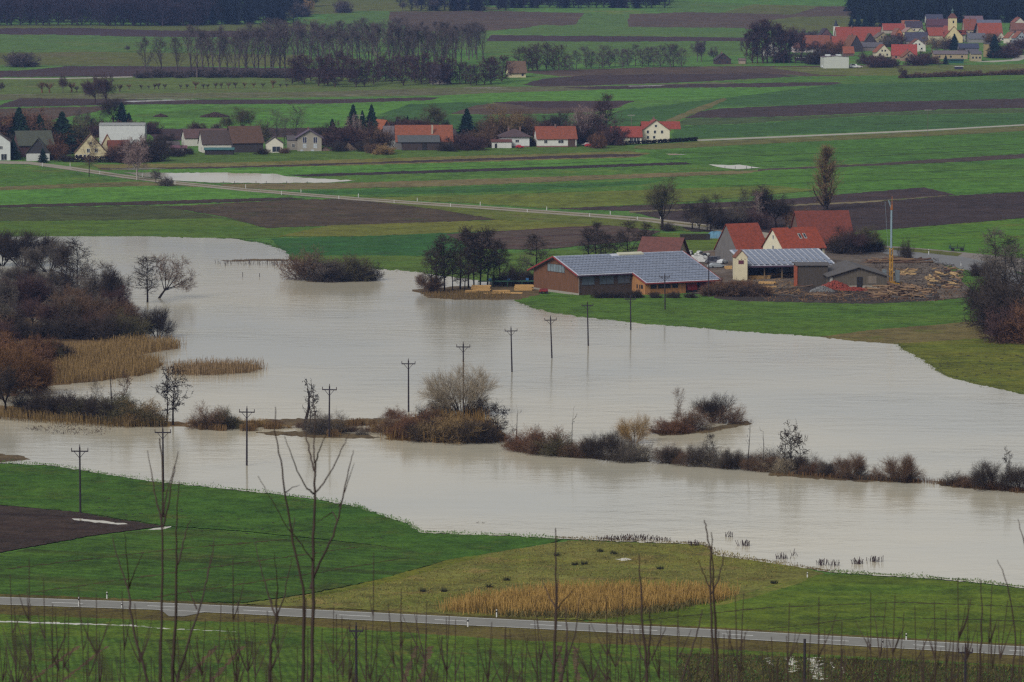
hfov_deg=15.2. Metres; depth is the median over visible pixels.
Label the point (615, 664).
sapling
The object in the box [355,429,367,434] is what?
shrub
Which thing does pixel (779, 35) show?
poplar tree
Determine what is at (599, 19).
grass field
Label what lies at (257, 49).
poplar tree
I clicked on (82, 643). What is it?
sapling
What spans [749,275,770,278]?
timber stack
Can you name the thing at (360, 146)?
shrub
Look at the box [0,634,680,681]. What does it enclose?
crop field
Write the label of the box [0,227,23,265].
willow tree
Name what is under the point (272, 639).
sapling
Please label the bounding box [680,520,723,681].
sapling
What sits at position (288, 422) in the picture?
river bank
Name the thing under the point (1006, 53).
shrub
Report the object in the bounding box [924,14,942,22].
house
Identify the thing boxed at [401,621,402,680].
sapling
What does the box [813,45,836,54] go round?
shrub
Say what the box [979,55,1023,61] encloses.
village street
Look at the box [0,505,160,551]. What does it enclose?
ploughed field
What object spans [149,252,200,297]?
leaning willow
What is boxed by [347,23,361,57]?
poplar tree
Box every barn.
[13,130,53,156]
[25,138,50,160]
[227,126,264,152]
[394,125,453,149]
[527,251,719,294]
[714,223,764,260]
[738,58,745,63]
[791,210,852,250]
[802,35,829,51]
[834,26,868,41]
[841,46,854,55]
[844,34,863,51]
[861,42,882,50]
[863,33,876,41]
[868,27,880,35]
[948,59,963,62]
[957,43,979,51]
[965,33,985,42]
[983,43,990,56]
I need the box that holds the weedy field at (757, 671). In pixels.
[677,653,1023,681]
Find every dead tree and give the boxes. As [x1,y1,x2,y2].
[103,364,114,397]
[303,383,314,428]
[747,420,750,470]
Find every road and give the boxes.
[0,76,131,78]
[0,161,768,237]
[0,597,1023,655]
[697,124,1023,140]
[880,248,1023,285]
[882,246,1022,271]
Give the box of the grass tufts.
[420,289,511,298]
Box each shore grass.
[1,460,556,538]
[70,235,441,275]
[518,301,1022,392]
[557,536,829,571]
[828,569,1023,587]
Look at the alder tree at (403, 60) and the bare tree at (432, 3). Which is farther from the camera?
the bare tree at (432, 3)
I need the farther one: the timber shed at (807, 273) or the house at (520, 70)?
the house at (520, 70)
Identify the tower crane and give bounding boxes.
[882,200,901,284]
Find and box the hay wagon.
[949,244,964,250]
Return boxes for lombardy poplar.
[806,143,845,209]
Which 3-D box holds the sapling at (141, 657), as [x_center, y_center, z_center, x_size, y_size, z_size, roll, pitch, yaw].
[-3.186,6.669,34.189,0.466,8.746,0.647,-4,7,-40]
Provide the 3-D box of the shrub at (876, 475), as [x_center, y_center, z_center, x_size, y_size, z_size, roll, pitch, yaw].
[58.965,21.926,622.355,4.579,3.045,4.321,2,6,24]
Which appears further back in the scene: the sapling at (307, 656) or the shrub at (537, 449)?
the shrub at (537, 449)
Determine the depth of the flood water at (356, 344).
707.98 m
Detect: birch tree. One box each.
[82,135,102,176]
[88,376,102,398]
[266,109,285,137]
[278,115,291,145]
[286,104,308,134]
[671,387,684,418]
[735,194,750,211]
[751,187,765,217]
[931,37,940,49]
[940,36,948,49]
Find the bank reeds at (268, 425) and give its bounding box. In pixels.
[195,417,386,436]
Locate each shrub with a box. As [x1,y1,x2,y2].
[0,49,41,66]
[0,111,42,134]
[0,116,13,133]
[0,262,35,282]
[0,269,52,310]
[0,307,32,330]
[0,311,17,329]
[0,318,25,339]
[0,326,29,353]
[0,330,44,354]
[0,338,15,364]
[0,341,50,397]
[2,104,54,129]
[5,318,32,339]
[8,294,45,317]
[8,388,45,412]
[12,355,56,393]
[13,341,61,377]
[17,391,56,416]
[19,280,64,304]
[19,332,62,361]
[20,387,78,419]
[21,318,50,339]
[26,269,64,287]
[29,289,116,323]
[31,389,86,413]
[34,314,70,338]
[44,116,57,129]
[46,139,68,159]
[46,290,64,307]
[46,306,100,340]
[46,338,64,357]
[48,391,110,420]
[50,116,90,146]
[52,128,82,153]
[52,280,93,301]
[54,340,77,357]
[55,152,71,161]
[55,394,96,420]
[56,268,78,284]
[68,310,110,337]
[68,391,114,421]
[69,119,98,132]
[73,392,121,420]
[79,310,133,340]
[84,121,106,137]
[85,287,134,312]
[87,298,146,323]
[89,397,133,423]
[91,388,148,421]
[92,116,118,125]
[98,394,146,425]
[100,305,154,340]
[101,141,127,159]
[106,138,144,163]
[111,397,169,426]
[118,134,167,161]
[122,403,171,427]
[132,70,153,77]
[132,305,143,327]
[138,138,171,162]
[139,120,164,133]
[140,304,178,336]
[144,67,167,77]
[147,136,174,152]
[148,70,168,77]
[152,132,179,142]
[156,175,174,186]
[164,145,185,156]
[169,70,182,75]
[172,72,188,77]
[178,70,192,76]
[181,147,193,154]
[182,399,228,429]
[184,120,208,128]
[194,67,214,76]
[195,412,237,430]
[199,406,245,429]
[201,68,219,77]
[212,67,229,77]
[224,68,238,75]
[226,71,240,77]
[238,120,274,140]
[239,67,261,77]
[248,418,272,426]
[253,146,271,154]
[257,68,277,77]
[265,67,284,77]
[274,242,341,280]
[278,146,290,153]
[280,73,290,77]
[288,0,315,16]
[294,252,339,281]
[295,420,308,427]
[298,407,352,434]
[299,417,333,434]
[311,123,329,135]
[311,257,353,281]
[311,265,346,282]
[322,120,353,147]
[326,256,361,280]
[326,417,351,432]
[328,140,350,151]
[331,0,353,12]
[331,119,383,148]
[333,251,380,281]
[335,258,377,281]
[346,424,365,431]
[354,137,377,151]
[355,120,394,147]
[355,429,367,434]
[357,262,385,281]
[363,143,380,153]
[364,412,402,434]
[368,424,389,432]
[371,143,396,154]
[379,115,406,125]
[379,403,405,418]
[382,412,430,439]
[385,405,441,432]
[390,118,414,125]
[396,115,422,124]
[397,415,441,442]
[407,411,478,442]
[411,117,433,124]
[411,397,449,424]
[414,272,446,291]
[426,396,462,413]
[429,422,476,443]
[430,411,484,444]
[434,139,458,151]
[435,120,453,128]
[445,130,473,149]
[445,413,497,444]
[455,134,489,150]
[459,394,502,414]
[459,413,516,443]
[460,127,497,147]
[477,118,515,138]
[488,273,505,284]
[495,256,529,286]
[496,108,540,138]
[500,431,528,450]
[505,424,552,453]
[516,424,570,456]
[525,272,533,283]
[526,118,552,125]
[529,137,535,145]
[532,432,579,457]
[539,114,568,125]
[553,434,595,457]
[575,431,610,459]
[576,124,597,143]
[585,116,629,138]
[585,426,636,459]
[586,131,607,148]
[590,289,606,297]
[596,124,628,145]
[597,288,615,298]
[599,433,642,462]
[608,290,624,297]
[610,433,657,463]
[613,411,652,443]
[621,290,635,297]
[629,289,645,297]
[646,415,682,435]
[648,291,662,297]
[648,441,684,463]
[651,444,675,463]
[658,222,678,231]
[659,443,684,463]
[660,411,697,433]
[663,291,680,297]
[668,405,720,432]
[671,449,704,465]
[679,442,721,467]
[683,291,698,297]
[685,443,706,466]
[689,391,737,422]
[697,283,722,295]
[699,455,717,466]
[701,447,732,467]
[703,205,738,229]
[704,277,723,286]
[705,402,751,423]
[707,280,737,296]
[709,449,731,467]
[715,282,738,296]
[718,446,743,468]
[718,453,734,468]
[719,280,745,296]
[722,282,750,295]
[727,203,778,229]
[730,278,752,293]
[733,448,755,468]
[734,279,763,296]
[738,451,768,472]
[742,281,763,296]
[749,443,786,471]
[752,280,774,296]
[755,461,775,471]
[756,452,785,472]
[768,455,796,473]
[772,52,794,61]
[774,26,804,42]
[774,455,799,471]
[782,206,811,227]
[783,450,821,474]
[784,203,820,225]
[785,454,810,472]
[793,457,821,474]
[794,28,808,34]
[799,50,813,63]
[799,466,816,474]
[803,48,826,64]
[804,462,836,474]
[806,458,824,472]
[807,28,818,34]
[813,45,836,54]
[813,462,835,475]
[817,461,839,476]
[823,40,847,53]
[824,228,876,254]
[830,452,871,479]
[838,466,868,479]
[844,226,883,251]
[855,52,875,63]
[858,233,888,251]
[860,474,871,479]
[865,53,892,67]
[865,470,889,479]
[866,454,926,482]
[873,55,896,67]
[879,35,901,46]
[883,33,905,44]
[886,475,906,481]
[896,238,915,260]
[902,53,928,65]
[903,475,922,482]
[910,71,921,77]
[911,50,936,64]
[920,72,928,77]
[929,55,943,64]
[935,71,946,76]
[938,468,969,485]
[939,36,952,48]
[945,70,957,76]
[948,475,972,488]
[952,474,977,487]
[955,270,1023,328]
[958,260,1021,315]
[959,271,1012,301]
[962,71,973,75]
[963,261,990,275]
[964,263,1023,331]
[965,457,1013,491]
[974,296,1011,332]
[975,295,1022,343]
[980,477,1005,489]
[981,32,1001,42]
[985,42,1016,58]
[988,298,1023,344]
[988,462,1023,489]
[999,45,1020,56]
[1003,69,1012,74]
[1008,37,1023,47]
[1010,68,1020,74]
[1014,44,1023,54]
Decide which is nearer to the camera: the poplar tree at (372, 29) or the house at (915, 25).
the poplar tree at (372, 29)
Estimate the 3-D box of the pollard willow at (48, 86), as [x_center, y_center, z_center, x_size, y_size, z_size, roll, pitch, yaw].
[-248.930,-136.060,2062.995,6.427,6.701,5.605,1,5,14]
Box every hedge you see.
[72,155,118,162]
[610,137,698,145]
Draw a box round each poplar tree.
[134,36,156,70]
[148,34,167,68]
[166,35,189,70]
[175,25,203,70]
[187,23,207,76]
[194,34,212,68]
[201,31,217,68]
[204,30,223,67]
[207,25,229,62]
[215,34,228,69]
[216,31,232,67]
[221,33,245,70]
[227,28,245,71]
[230,28,252,67]
[238,27,255,68]
[241,23,253,40]
[246,28,269,69]
[247,26,257,55]
[252,32,266,69]
[253,23,272,69]
[256,17,276,50]
[262,28,283,68]
[265,29,281,68]
[267,21,293,70]
[268,19,292,69]
[271,18,287,54]
[281,19,294,52]
[282,19,309,62]
[286,26,298,57]
[288,22,317,68]
[303,18,317,59]
[303,25,326,70]
[304,28,319,62]
[307,19,324,55]
[310,26,330,57]
[318,27,335,62]
[324,23,347,68]
[326,22,338,50]
[329,19,350,62]
[335,22,347,45]
[335,31,354,76]
[341,24,356,55]
[344,27,358,59]
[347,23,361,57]
[350,30,366,57]
[352,19,364,50]
[356,25,379,65]
[359,16,370,51]
[363,22,391,74]
[365,26,391,75]
[366,21,380,59]
[377,21,384,48]
[381,23,402,75]
[381,25,402,66]
[382,18,394,55]
[384,23,410,73]
[388,16,396,49]
[390,26,417,68]
[394,15,409,52]
[398,21,412,54]
[401,32,417,72]
[405,21,430,74]
[414,28,431,75]
[419,31,436,59]
[421,25,434,50]
[424,29,446,63]
[432,21,440,54]
[434,20,454,63]
[436,23,459,61]
[442,26,468,70]
[448,25,462,65]
[454,23,468,62]
[460,22,479,59]
[463,22,480,56]
[469,19,483,58]
[474,22,488,56]
[739,32,752,57]
[746,21,762,62]
[757,17,776,62]
[771,24,785,62]
[783,33,795,62]
[796,33,807,62]
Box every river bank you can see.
[221,259,301,261]
[236,418,386,427]
[256,431,379,438]
[304,279,374,281]
[385,415,502,442]
[412,285,539,299]
[504,441,649,461]
[651,421,751,435]
[768,472,921,483]
[933,481,1023,492]
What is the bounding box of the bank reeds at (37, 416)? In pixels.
[0,405,169,428]
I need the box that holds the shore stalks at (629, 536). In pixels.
[598,533,670,541]
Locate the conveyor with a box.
[478,278,533,286]
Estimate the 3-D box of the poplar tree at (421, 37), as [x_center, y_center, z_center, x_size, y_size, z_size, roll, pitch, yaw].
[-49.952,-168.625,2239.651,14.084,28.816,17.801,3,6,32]
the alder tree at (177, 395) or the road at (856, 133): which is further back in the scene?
the road at (856, 133)
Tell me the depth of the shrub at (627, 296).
981.90 m
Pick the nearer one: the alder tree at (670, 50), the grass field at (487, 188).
the grass field at (487, 188)
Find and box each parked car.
[705,256,719,263]
[707,263,726,267]
[717,259,727,263]
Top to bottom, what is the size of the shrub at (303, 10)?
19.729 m
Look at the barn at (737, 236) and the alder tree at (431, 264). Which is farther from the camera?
the barn at (737, 236)
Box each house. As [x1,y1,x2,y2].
[0,133,11,159]
[101,134,110,150]
[180,128,226,145]
[197,130,231,152]
[295,127,323,150]
[376,119,389,134]
[383,126,394,147]
[429,64,450,83]
[505,61,526,77]
[533,124,577,146]
[610,126,642,143]
[640,117,680,142]
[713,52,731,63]
[763,43,778,55]
[817,28,832,39]
[831,36,847,44]
[872,44,890,56]
[873,31,885,41]
[881,23,904,33]
[891,28,901,35]
[891,44,916,58]
[899,49,915,60]
[902,27,914,34]
[904,20,922,30]
[904,32,927,44]
[908,39,925,50]
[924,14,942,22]
[925,18,947,27]
[931,50,967,58]
[962,18,976,34]
[964,16,982,19]
[969,51,981,60]
[976,20,1001,22]
[976,23,1002,33]
[996,32,1003,40]
[1003,32,1014,42]
[1009,23,1023,32]
[1010,16,1023,22]
[1011,31,1023,41]
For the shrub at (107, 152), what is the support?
on the ground at (638, 104)
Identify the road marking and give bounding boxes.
[5,597,1019,646]
[7,604,1013,654]
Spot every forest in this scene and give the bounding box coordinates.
[0,0,225,25]
[153,0,318,24]
[396,0,674,10]
[843,0,1023,26]
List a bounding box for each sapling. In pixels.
[0,650,7,681]
[2,605,16,681]
[3,577,39,681]
[5,647,13,681]
[12,604,31,681]
[13,632,25,681]
[15,557,39,681]
[26,604,66,681]
[26,644,30,681]
[30,578,47,681]
[33,589,88,681]
[41,613,59,680]
[47,614,68,681]
[63,609,77,668]
[63,619,99,681]
[77,593,112,680]
[98,640,102,681]
[112,438,213,681]
[116,593,145,681]
[120,603,152,681]
[120,640,120,681]
[153,640,159,681]
[169,637,179,680]
[188,619,214,680]
[189,618,225,681]
[197,635,208,681]
[214,609,227,681]
[226,578,244,680]
[227,607,243,681]
[232,614,262,671]
[232,619,269,681]
[237,639,247,681]
[247,635,248,681]
[255,543,291,681]
[258,394,353,681]
[267,592,281,681]
[267,611,287,681]
[292,646,303,681]
[297,648,297,681]
[305,597,309,681]
[306,629,307,681]
[319,640,321,681]
[324,606,350,681]
[336,614,360,681]
[337,617,345,681]
[347,629,354,681]
[348,624,357,681]
[351,635,395,681]
[356,604,394,681]
[357,625,366,679]
[364,552,382,681]
[365,627,366,681]
[382,588,415,681]
[395,618,442,681]
[396,641,413,681]
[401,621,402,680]
[402,603,426,659]
[413,629,438,681]
[437,614,465,681]
[441,617,447,676]
[454,619,463,675]
[458,652,464,681]
[469,622,491,681]
[470,640,493,681]
[486,636,517,681]
[488,635,503,681]
[505,627,510,681]
[509,629,526,681]
[517,649,522,681]
[523,620,537,676]
[528,601,546,681]
[536,654,539,681]
[537,614,564,665]
[539,650,541,681]
[541,528,580,681]
[565,642,568,681]
[566,639,579,681]
[572,625,603,681]
[588,635,610,681]
[591,595,611,681]
[599,584,624,681]
[602,609,627,681]
[623,630,638,681]
[631,555,665,681]
[637,628,654,681]
[645,627,660,681]
[669,635,669,681]
[675,605,690,681]
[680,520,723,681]
[687,636,713,681]
[701,631,725,681]
[725,614,742,681]
[729,631,732,681]
[733,594,743,681]
[735,592,747,681]
[736,635,744,681]
[762,651,772,681]
[766,645,778,681]
[767,637,786,681]
[786,636,795,681]
[787,602,802,681]
[789,643,799,681]
[798,604,845,681]
[807,630,819,681]
[824,628,829,681]
[831,627,839,681]
[840,624,849,681]
[849,592,871,681]
[853,651,862,679]
[854,651,878,681]
[865,640,876,681]
[867,648,884,681]
[873,604,890,681]
[885,614,903,681]
[886,632,904,681]
[891,599,905,681]
[914,604,932,681]
[920,631,940,681]
[920,652,922,681]
[922,640,938,681]
[926,601,951,681]
[945,625,951,681]
[948,578,971,681]
[951,632,969,681]
[952,631,959,681]
[954,650,962,681]
[965,599,976,677]
[977,632,1001,681]
[978,520,1023,681]
[981,600,1012,681]
[982,589,997,681]
[991,632,996,681]
[1009,629,1020,681]
[1020,648,1022,681]
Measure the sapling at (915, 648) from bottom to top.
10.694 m
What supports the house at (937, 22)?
on the ground at (638, 104)
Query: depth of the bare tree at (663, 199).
1249.71 m
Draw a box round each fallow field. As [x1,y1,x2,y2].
[0,82,732,99]
[0,205,246,222]
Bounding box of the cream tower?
[732,249,747,279]
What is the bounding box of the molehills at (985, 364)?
[936,353,1023,376]
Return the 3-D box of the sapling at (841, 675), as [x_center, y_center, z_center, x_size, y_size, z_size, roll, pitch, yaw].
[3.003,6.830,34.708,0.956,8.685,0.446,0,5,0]
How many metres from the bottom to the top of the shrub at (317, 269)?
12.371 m
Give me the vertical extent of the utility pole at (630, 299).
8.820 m
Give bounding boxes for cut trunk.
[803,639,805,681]
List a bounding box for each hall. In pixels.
[99,123,146,143]
[820,54,848,67]
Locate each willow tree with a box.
[0,226,62,266]
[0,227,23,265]
[16,239,73,271]
[417,361,503,415]
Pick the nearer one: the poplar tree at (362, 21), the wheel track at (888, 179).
the wheel track at (888, 179)
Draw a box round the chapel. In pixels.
[833,21,839,35]
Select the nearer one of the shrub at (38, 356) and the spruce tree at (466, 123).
the shrub at (38, 356)
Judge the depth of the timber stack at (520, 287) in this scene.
1005.98 m
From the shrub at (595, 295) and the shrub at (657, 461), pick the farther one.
the shrub at (595, 295)
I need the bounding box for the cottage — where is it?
[637,236,691,256]
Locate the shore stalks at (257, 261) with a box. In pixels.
[215,258,306,264]
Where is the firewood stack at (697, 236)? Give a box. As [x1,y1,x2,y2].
[680,234,709,239]
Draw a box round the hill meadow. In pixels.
[286,0,507,17]
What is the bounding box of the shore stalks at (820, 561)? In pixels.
[688,531,881,566]
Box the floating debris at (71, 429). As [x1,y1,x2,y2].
[26,423,110,434]
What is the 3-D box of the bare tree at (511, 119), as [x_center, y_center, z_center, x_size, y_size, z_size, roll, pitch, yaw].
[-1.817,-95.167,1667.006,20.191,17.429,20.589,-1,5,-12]
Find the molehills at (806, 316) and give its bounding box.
[574,306,955,325]
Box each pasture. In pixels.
[245,540,822,619]
[765,16,880,30]
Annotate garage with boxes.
[170,145,186,150]
[265,136,283,152]
[491,139,511,147]
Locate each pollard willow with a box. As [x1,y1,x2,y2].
[36,81,45,92]
[45,82,54,92]
[67,82,75,92]
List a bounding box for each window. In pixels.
[1,154,6,159]
[272,146,279,151]
[547,263,564,272]
[581,276,594,285]
[599,275,613,284]
[617,274,630,283]
[868,276,876,283]
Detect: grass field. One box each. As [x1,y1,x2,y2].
[0,24,315,31]
[0,35,307,66]
[0,52,307,66]
[0,77,505,93]
[0,164,118,186]
[0,186,283,204]
[0,218,324,238]
[0,464,559,559]
[0,527,448,601]
[0,614,1023,666]
[67,105,215,118]
[75,119,348,128]
[93,86,803,120]
[127,157,684,174]
[131,106,274,118]
[141,145,634,163]
[271,230,508,255]
[280,220,592,236]
[282,164,752,183]
[286,174,737,196]
[289,246,693,280]
[290,180,663,194]
[322,11,491,50]
[376,107,657,131]
[380,102,489,115]
[481,41,747,56]
[507,25,745,37]
[514,294,976,336]
[576,13,629,25]
[592,574,1023,643]
[639,80,1023,120]
[639,131,1023,166]
[656,1,751,12]
[656,233,718,252]
[662,159,1023,193]
[671,113,1023,138]
[680,109,1023,125]
[718,75,1023,82]
[723,4,818,14]
[769,64,1023,75]
[867,218,1023,257]
[899,338,1023,393]
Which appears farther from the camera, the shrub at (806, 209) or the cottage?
the shrub at (806, 209)
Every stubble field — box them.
[0,105,119,121]
[451,100,626,114]
[527,65,938,76]
[627,12,832,28]
[821,321,1020,343]
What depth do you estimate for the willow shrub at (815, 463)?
628.66 m
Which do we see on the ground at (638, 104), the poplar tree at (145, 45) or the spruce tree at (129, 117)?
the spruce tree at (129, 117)
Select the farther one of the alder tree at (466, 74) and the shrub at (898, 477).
the alder tree at (466, 74)
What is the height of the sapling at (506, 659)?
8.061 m
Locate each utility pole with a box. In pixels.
[71,444,87,512]
[155,426,170,485]
[239,408,254,465]
[322,384,336,436]
[349,622,363,681]
[401,358,414,411]
[456,342,469,405]
[505,328,516,371]
[544,315,556,357]
[581,301,592,345]
[625,295,635,329]
[659,273,665,309]
[706,257,713,296]
[959,647,972,681]
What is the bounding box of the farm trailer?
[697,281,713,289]
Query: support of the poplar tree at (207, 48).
on the ploughed field at (88, 71)
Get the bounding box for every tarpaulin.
[692,256,706,261]
[701,250,714,255]
[708,231,720,237]
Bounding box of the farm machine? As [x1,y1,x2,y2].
[686,282,696,291]
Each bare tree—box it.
[0,276,21,305]
[0,364,23,411]
[21,262,40,278]
[21,297,43,323]
[35,301,59,320]
[46,291,79,320]
[58,74,67,88]
[70,259,125,297]
[73,110,95,123]
[73,273,113,295]
[80,72,107,104]
[86,264,135,297]
[90,291,117,316]
[92,75,117,99]
[97,95,126,120]
[117,134,150,179]
[150,168,161,182]
[209,121,222,128]
[219,114,237,127]
[232,107,259,125]
[303,0,314,11]
[398,1,407,10]
[419,103,448,124]
[429,0,438,10]
[472,116,498,133]
[484,103,527,131]
[504,109,532,128]
[512,110,538,123]
[547,109,573,125]
[567,103,605,132]
[567,120,588,139]
[639,174,685,229]
[680,200,703,228]
[689,39,706,61]
[690,193,724,230]
[691,210,714,230]
[695,41,705,61]
[708,47,718,57]
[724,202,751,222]
[737,182,789,227]
[750,196,789,226]
[772,200,795,225]
[800,44,813,53]
[809,41,826,49]
[835,224,868,253]
[857,225,881,251]
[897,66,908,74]
[922,36,943,52]
[977,241,1023,293]
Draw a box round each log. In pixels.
[867,287,883,289]
[893,258,913,259]
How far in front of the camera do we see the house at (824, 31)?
2736.83 m
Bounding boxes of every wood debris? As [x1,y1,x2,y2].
[735,277,801,295]
[763,284,966,301]
[863,258,967,288]
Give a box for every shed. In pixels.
[107,140,129,150]
[167,141,179,144]
[204,147,234,154]
[730,248,833,278]
[792,262,829,285]
[823,260,889,287]
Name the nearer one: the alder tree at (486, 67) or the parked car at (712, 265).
the parked car at (712, 265)
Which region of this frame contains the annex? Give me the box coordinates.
[286,135,297,149]
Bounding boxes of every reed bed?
[429,577,740,616]
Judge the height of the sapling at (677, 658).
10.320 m
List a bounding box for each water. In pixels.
[0,236,1023,587]
[0,621,218,630]
[72,518,125,524]
[124,172,355,182]
[126,100,175,101]
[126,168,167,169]
[149,526,170,529]
[155,607,202,615]
[709,164,758,168]
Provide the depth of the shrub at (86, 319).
871.23 m
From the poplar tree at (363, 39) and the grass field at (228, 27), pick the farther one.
the grass field at (228, 27)
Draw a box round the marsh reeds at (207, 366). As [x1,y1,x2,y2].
[166,356,267,376]
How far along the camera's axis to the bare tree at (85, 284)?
935.89 m
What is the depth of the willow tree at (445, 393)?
713.07 m
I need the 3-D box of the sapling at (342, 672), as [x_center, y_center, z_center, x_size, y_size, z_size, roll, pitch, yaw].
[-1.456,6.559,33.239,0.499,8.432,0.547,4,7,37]
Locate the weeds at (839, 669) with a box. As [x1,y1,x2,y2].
[677,652,1023,681]
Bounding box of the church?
[926,7,965,42]
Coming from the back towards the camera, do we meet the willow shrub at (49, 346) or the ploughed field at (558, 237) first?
the ploughed field at (558, 237)
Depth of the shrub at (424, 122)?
1727.06 m
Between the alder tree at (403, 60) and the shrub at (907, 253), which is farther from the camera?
the alder tree at (403, 60)
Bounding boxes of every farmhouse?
[74,133,106,158]
[761,225,826,252]
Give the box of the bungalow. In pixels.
[497,127,531,146]
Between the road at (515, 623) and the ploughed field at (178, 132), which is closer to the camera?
the road at (515, 623)
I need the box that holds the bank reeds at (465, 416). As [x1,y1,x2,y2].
[380,403,504,443]
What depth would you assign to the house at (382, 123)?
1695.97 m
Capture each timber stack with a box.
[471,285,491,290]
[492,290,509,292]
[503,292,522,293]
[514,284,533,290]
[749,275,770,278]
[758,281,775,283]
[766,273,793,276]
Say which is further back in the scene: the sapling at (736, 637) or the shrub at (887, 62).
the shrub at (887, 62)
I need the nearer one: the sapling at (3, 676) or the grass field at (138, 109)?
the sapling at (3, 676)
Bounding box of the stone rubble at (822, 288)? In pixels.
[809,285,834,291]
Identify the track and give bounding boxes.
[0,539,286,569]
[24,547,357,593]
[32,646,79,680]
[59,646,108,681]
[156,557,409,596]
[179,646,217,681]
[212,646,244,681]
[288,554,484,599]
[369,160,632,169]
[369,183,638,192]
[403,646,418,681]
[417,646,433,681]
[556,646,563,681]
[572,646,581,681]
[629,195,945,212]
[640,602,1023,620]
[666,98,726,120]
[676,143,1023,158]
[725,117,1023,133]
[728,148,1023,163]
[733,176,1023,185]
[768,91,1015,102]
[768,167,1023,176]
[768,616,1023,628]
[892,229,1023,239]
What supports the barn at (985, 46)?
on the ground at (638, 104)
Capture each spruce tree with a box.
[3,107,32,138]
[11,139,21,159]
[33,114,47,129]
[37,148,48,162]
[51,111,80,153]
[115,102,128,122]
[124,113,133,122]
[327,119,335,132]
[344,104,358,130]
[357,110,366,129]
[365,104,378,130]
[456,108,478,135]
[848,17,853,26]
[853,14,862,26]
[862,16,868,26]
[942,55,948,63]
[949,33,958,49]
[983,34,1001,58]
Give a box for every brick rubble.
[821,280,849,289]
[837,287,866,290]
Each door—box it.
[422,143,426,149]
[857,277,862,287]
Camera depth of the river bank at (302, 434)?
682.84 m
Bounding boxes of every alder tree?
[46,245,85,291]
[49,236,94,286]
[115,370,131,399]
[119,285,132,300]
[128,256,165,301]
[151,365,183,424]
[157,362,192,424]
[279,57,305,83]
[285,54,314,84]
[290,60,308,78]
[302,379,318,421]
[304,57,320,80]
[309,55,337,85]
[314,52,339,84]
[323,58,348,86]
[332,50,354,80]
[335,53,357,81]
[342,57,369,86]
[354,57,367,78]
[354,63,373,86]
[361,57,380,84]
[367,52,388,81]
[380,57,392,80]
[381,60,398,81]
[388,53,405,79]
[390,53,417,85]
[405,54,423,82]
[405,55,420,81]
[410,51,433,83]
[418,245,449,292]
[422,62,440,83]
[422,232,458,290]
[422,242,456,290]
[427,56,454,84]
[436,63,453,83]
[438,56,460,83]
[442,247,466,289]
[447,227,482,288]
[452,248,482,289]
[453,61,465,83]
[453,224,487,287]
[456,62,471,82]
[461,65,477,84]
[461,233,491,284]
[464,227,502,284]
[468,63,484,84]
[474,225,508,284]
[477,55,497,84]
[481,56,502,83]
[481,238,508,286]
[486,240,513,285]
[486,402,509,431]
[495,55,518,81]
[506,45,529,60]
[515,232,551,266]
[517,255,533,276]
[523,47,535,69]
[523,48,539,70]
[527,43,545,70]
[535,40,553,68]
[541,47,561,69]
[550,44,568,69]
[561,54,572,69]
[564,54,574,69]
[569,50,583,68]
[571,227,599,254]
[579,44,592,67]
[580,219,610,253]
[585,111,603,129]
[586,51,596,66]
[591,98,617,125]
[593,230,611,253]
[594,52,605,69]
[594,91,622,127]
[595,233,616,253]
[596,45,614,67]
[603,49,615,66]
[608,231,634,253]
[609,48,623,63]
[609,218,640,251]
[617,48,628,67]
[621,48,633,63]
[628,43,645,65]
[631,221,658,249]
[635,231,646,246]
[637,48,648,66]
[643,46,655,65]
[646,46,658,66]
[653,45,668,66]
[663,43,680,66]
[668,44,683,66]
[674,48,689,66]
[699,197,712,229]
[701,432,722,466]
[738,25,764,62]
[748,18,780,62]
[760,20,790,62]
[771,27,796,62]
[776,428,794,464]
[779,420,802,461]
[789,35,807,62]
[791,433,810,460]
[968,227,1012,279]
[982,233,1023,283]
[1002,446,1013,477]
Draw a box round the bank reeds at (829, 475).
[772,471,1023,491]
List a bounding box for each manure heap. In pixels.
[153,113,167,116]
[200,112,229,116]
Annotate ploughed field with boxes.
[0,28,286,37]
[0,66,357,77]
[0,97,438,106]
[0,197,305,207]
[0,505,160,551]
[98,154,642,169]
[150,128,341,139]
[168,199,495,227]
[295,162,689,175]
[389,11,583,30]
[446,225,659,249]
[487,35,747,41]
[494,101,633,107]
[523,73,798,86]
[549,187,953,210]
[566,82,843,88]
[635,192,1023,232]
[685,98,1023,117]
[758,154,1023,170]
[792,6,851,15]
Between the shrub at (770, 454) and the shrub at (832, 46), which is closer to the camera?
the shrub at (770, 454)
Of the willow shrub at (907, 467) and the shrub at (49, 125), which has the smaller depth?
the willow shrub at (907, 467)
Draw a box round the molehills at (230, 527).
[87,497,385,549]
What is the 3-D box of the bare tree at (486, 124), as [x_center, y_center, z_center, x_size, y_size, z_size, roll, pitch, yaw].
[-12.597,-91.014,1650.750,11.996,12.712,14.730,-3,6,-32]
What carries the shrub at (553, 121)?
on the ground at (638, 104)
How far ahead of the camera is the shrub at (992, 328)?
860.91 m
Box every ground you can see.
[0,0,1023,621]
[0,310,177,390]
[0,405,188,426]
[0,453,30,462]
[714,286,941,303]
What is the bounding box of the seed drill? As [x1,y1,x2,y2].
[539,288,547,293]
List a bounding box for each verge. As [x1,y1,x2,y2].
[0,181,260,192]
[0,594,1023,664]
[72,168,706,226]
[93,151,649,169]
[221,170,758,189]
[369,185,815,208]
[383,202,689,230]
[634,126,1023,148]
[882,247,961,255]
[950,266,987,291]
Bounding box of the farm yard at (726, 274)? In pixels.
[686,251,971,301]

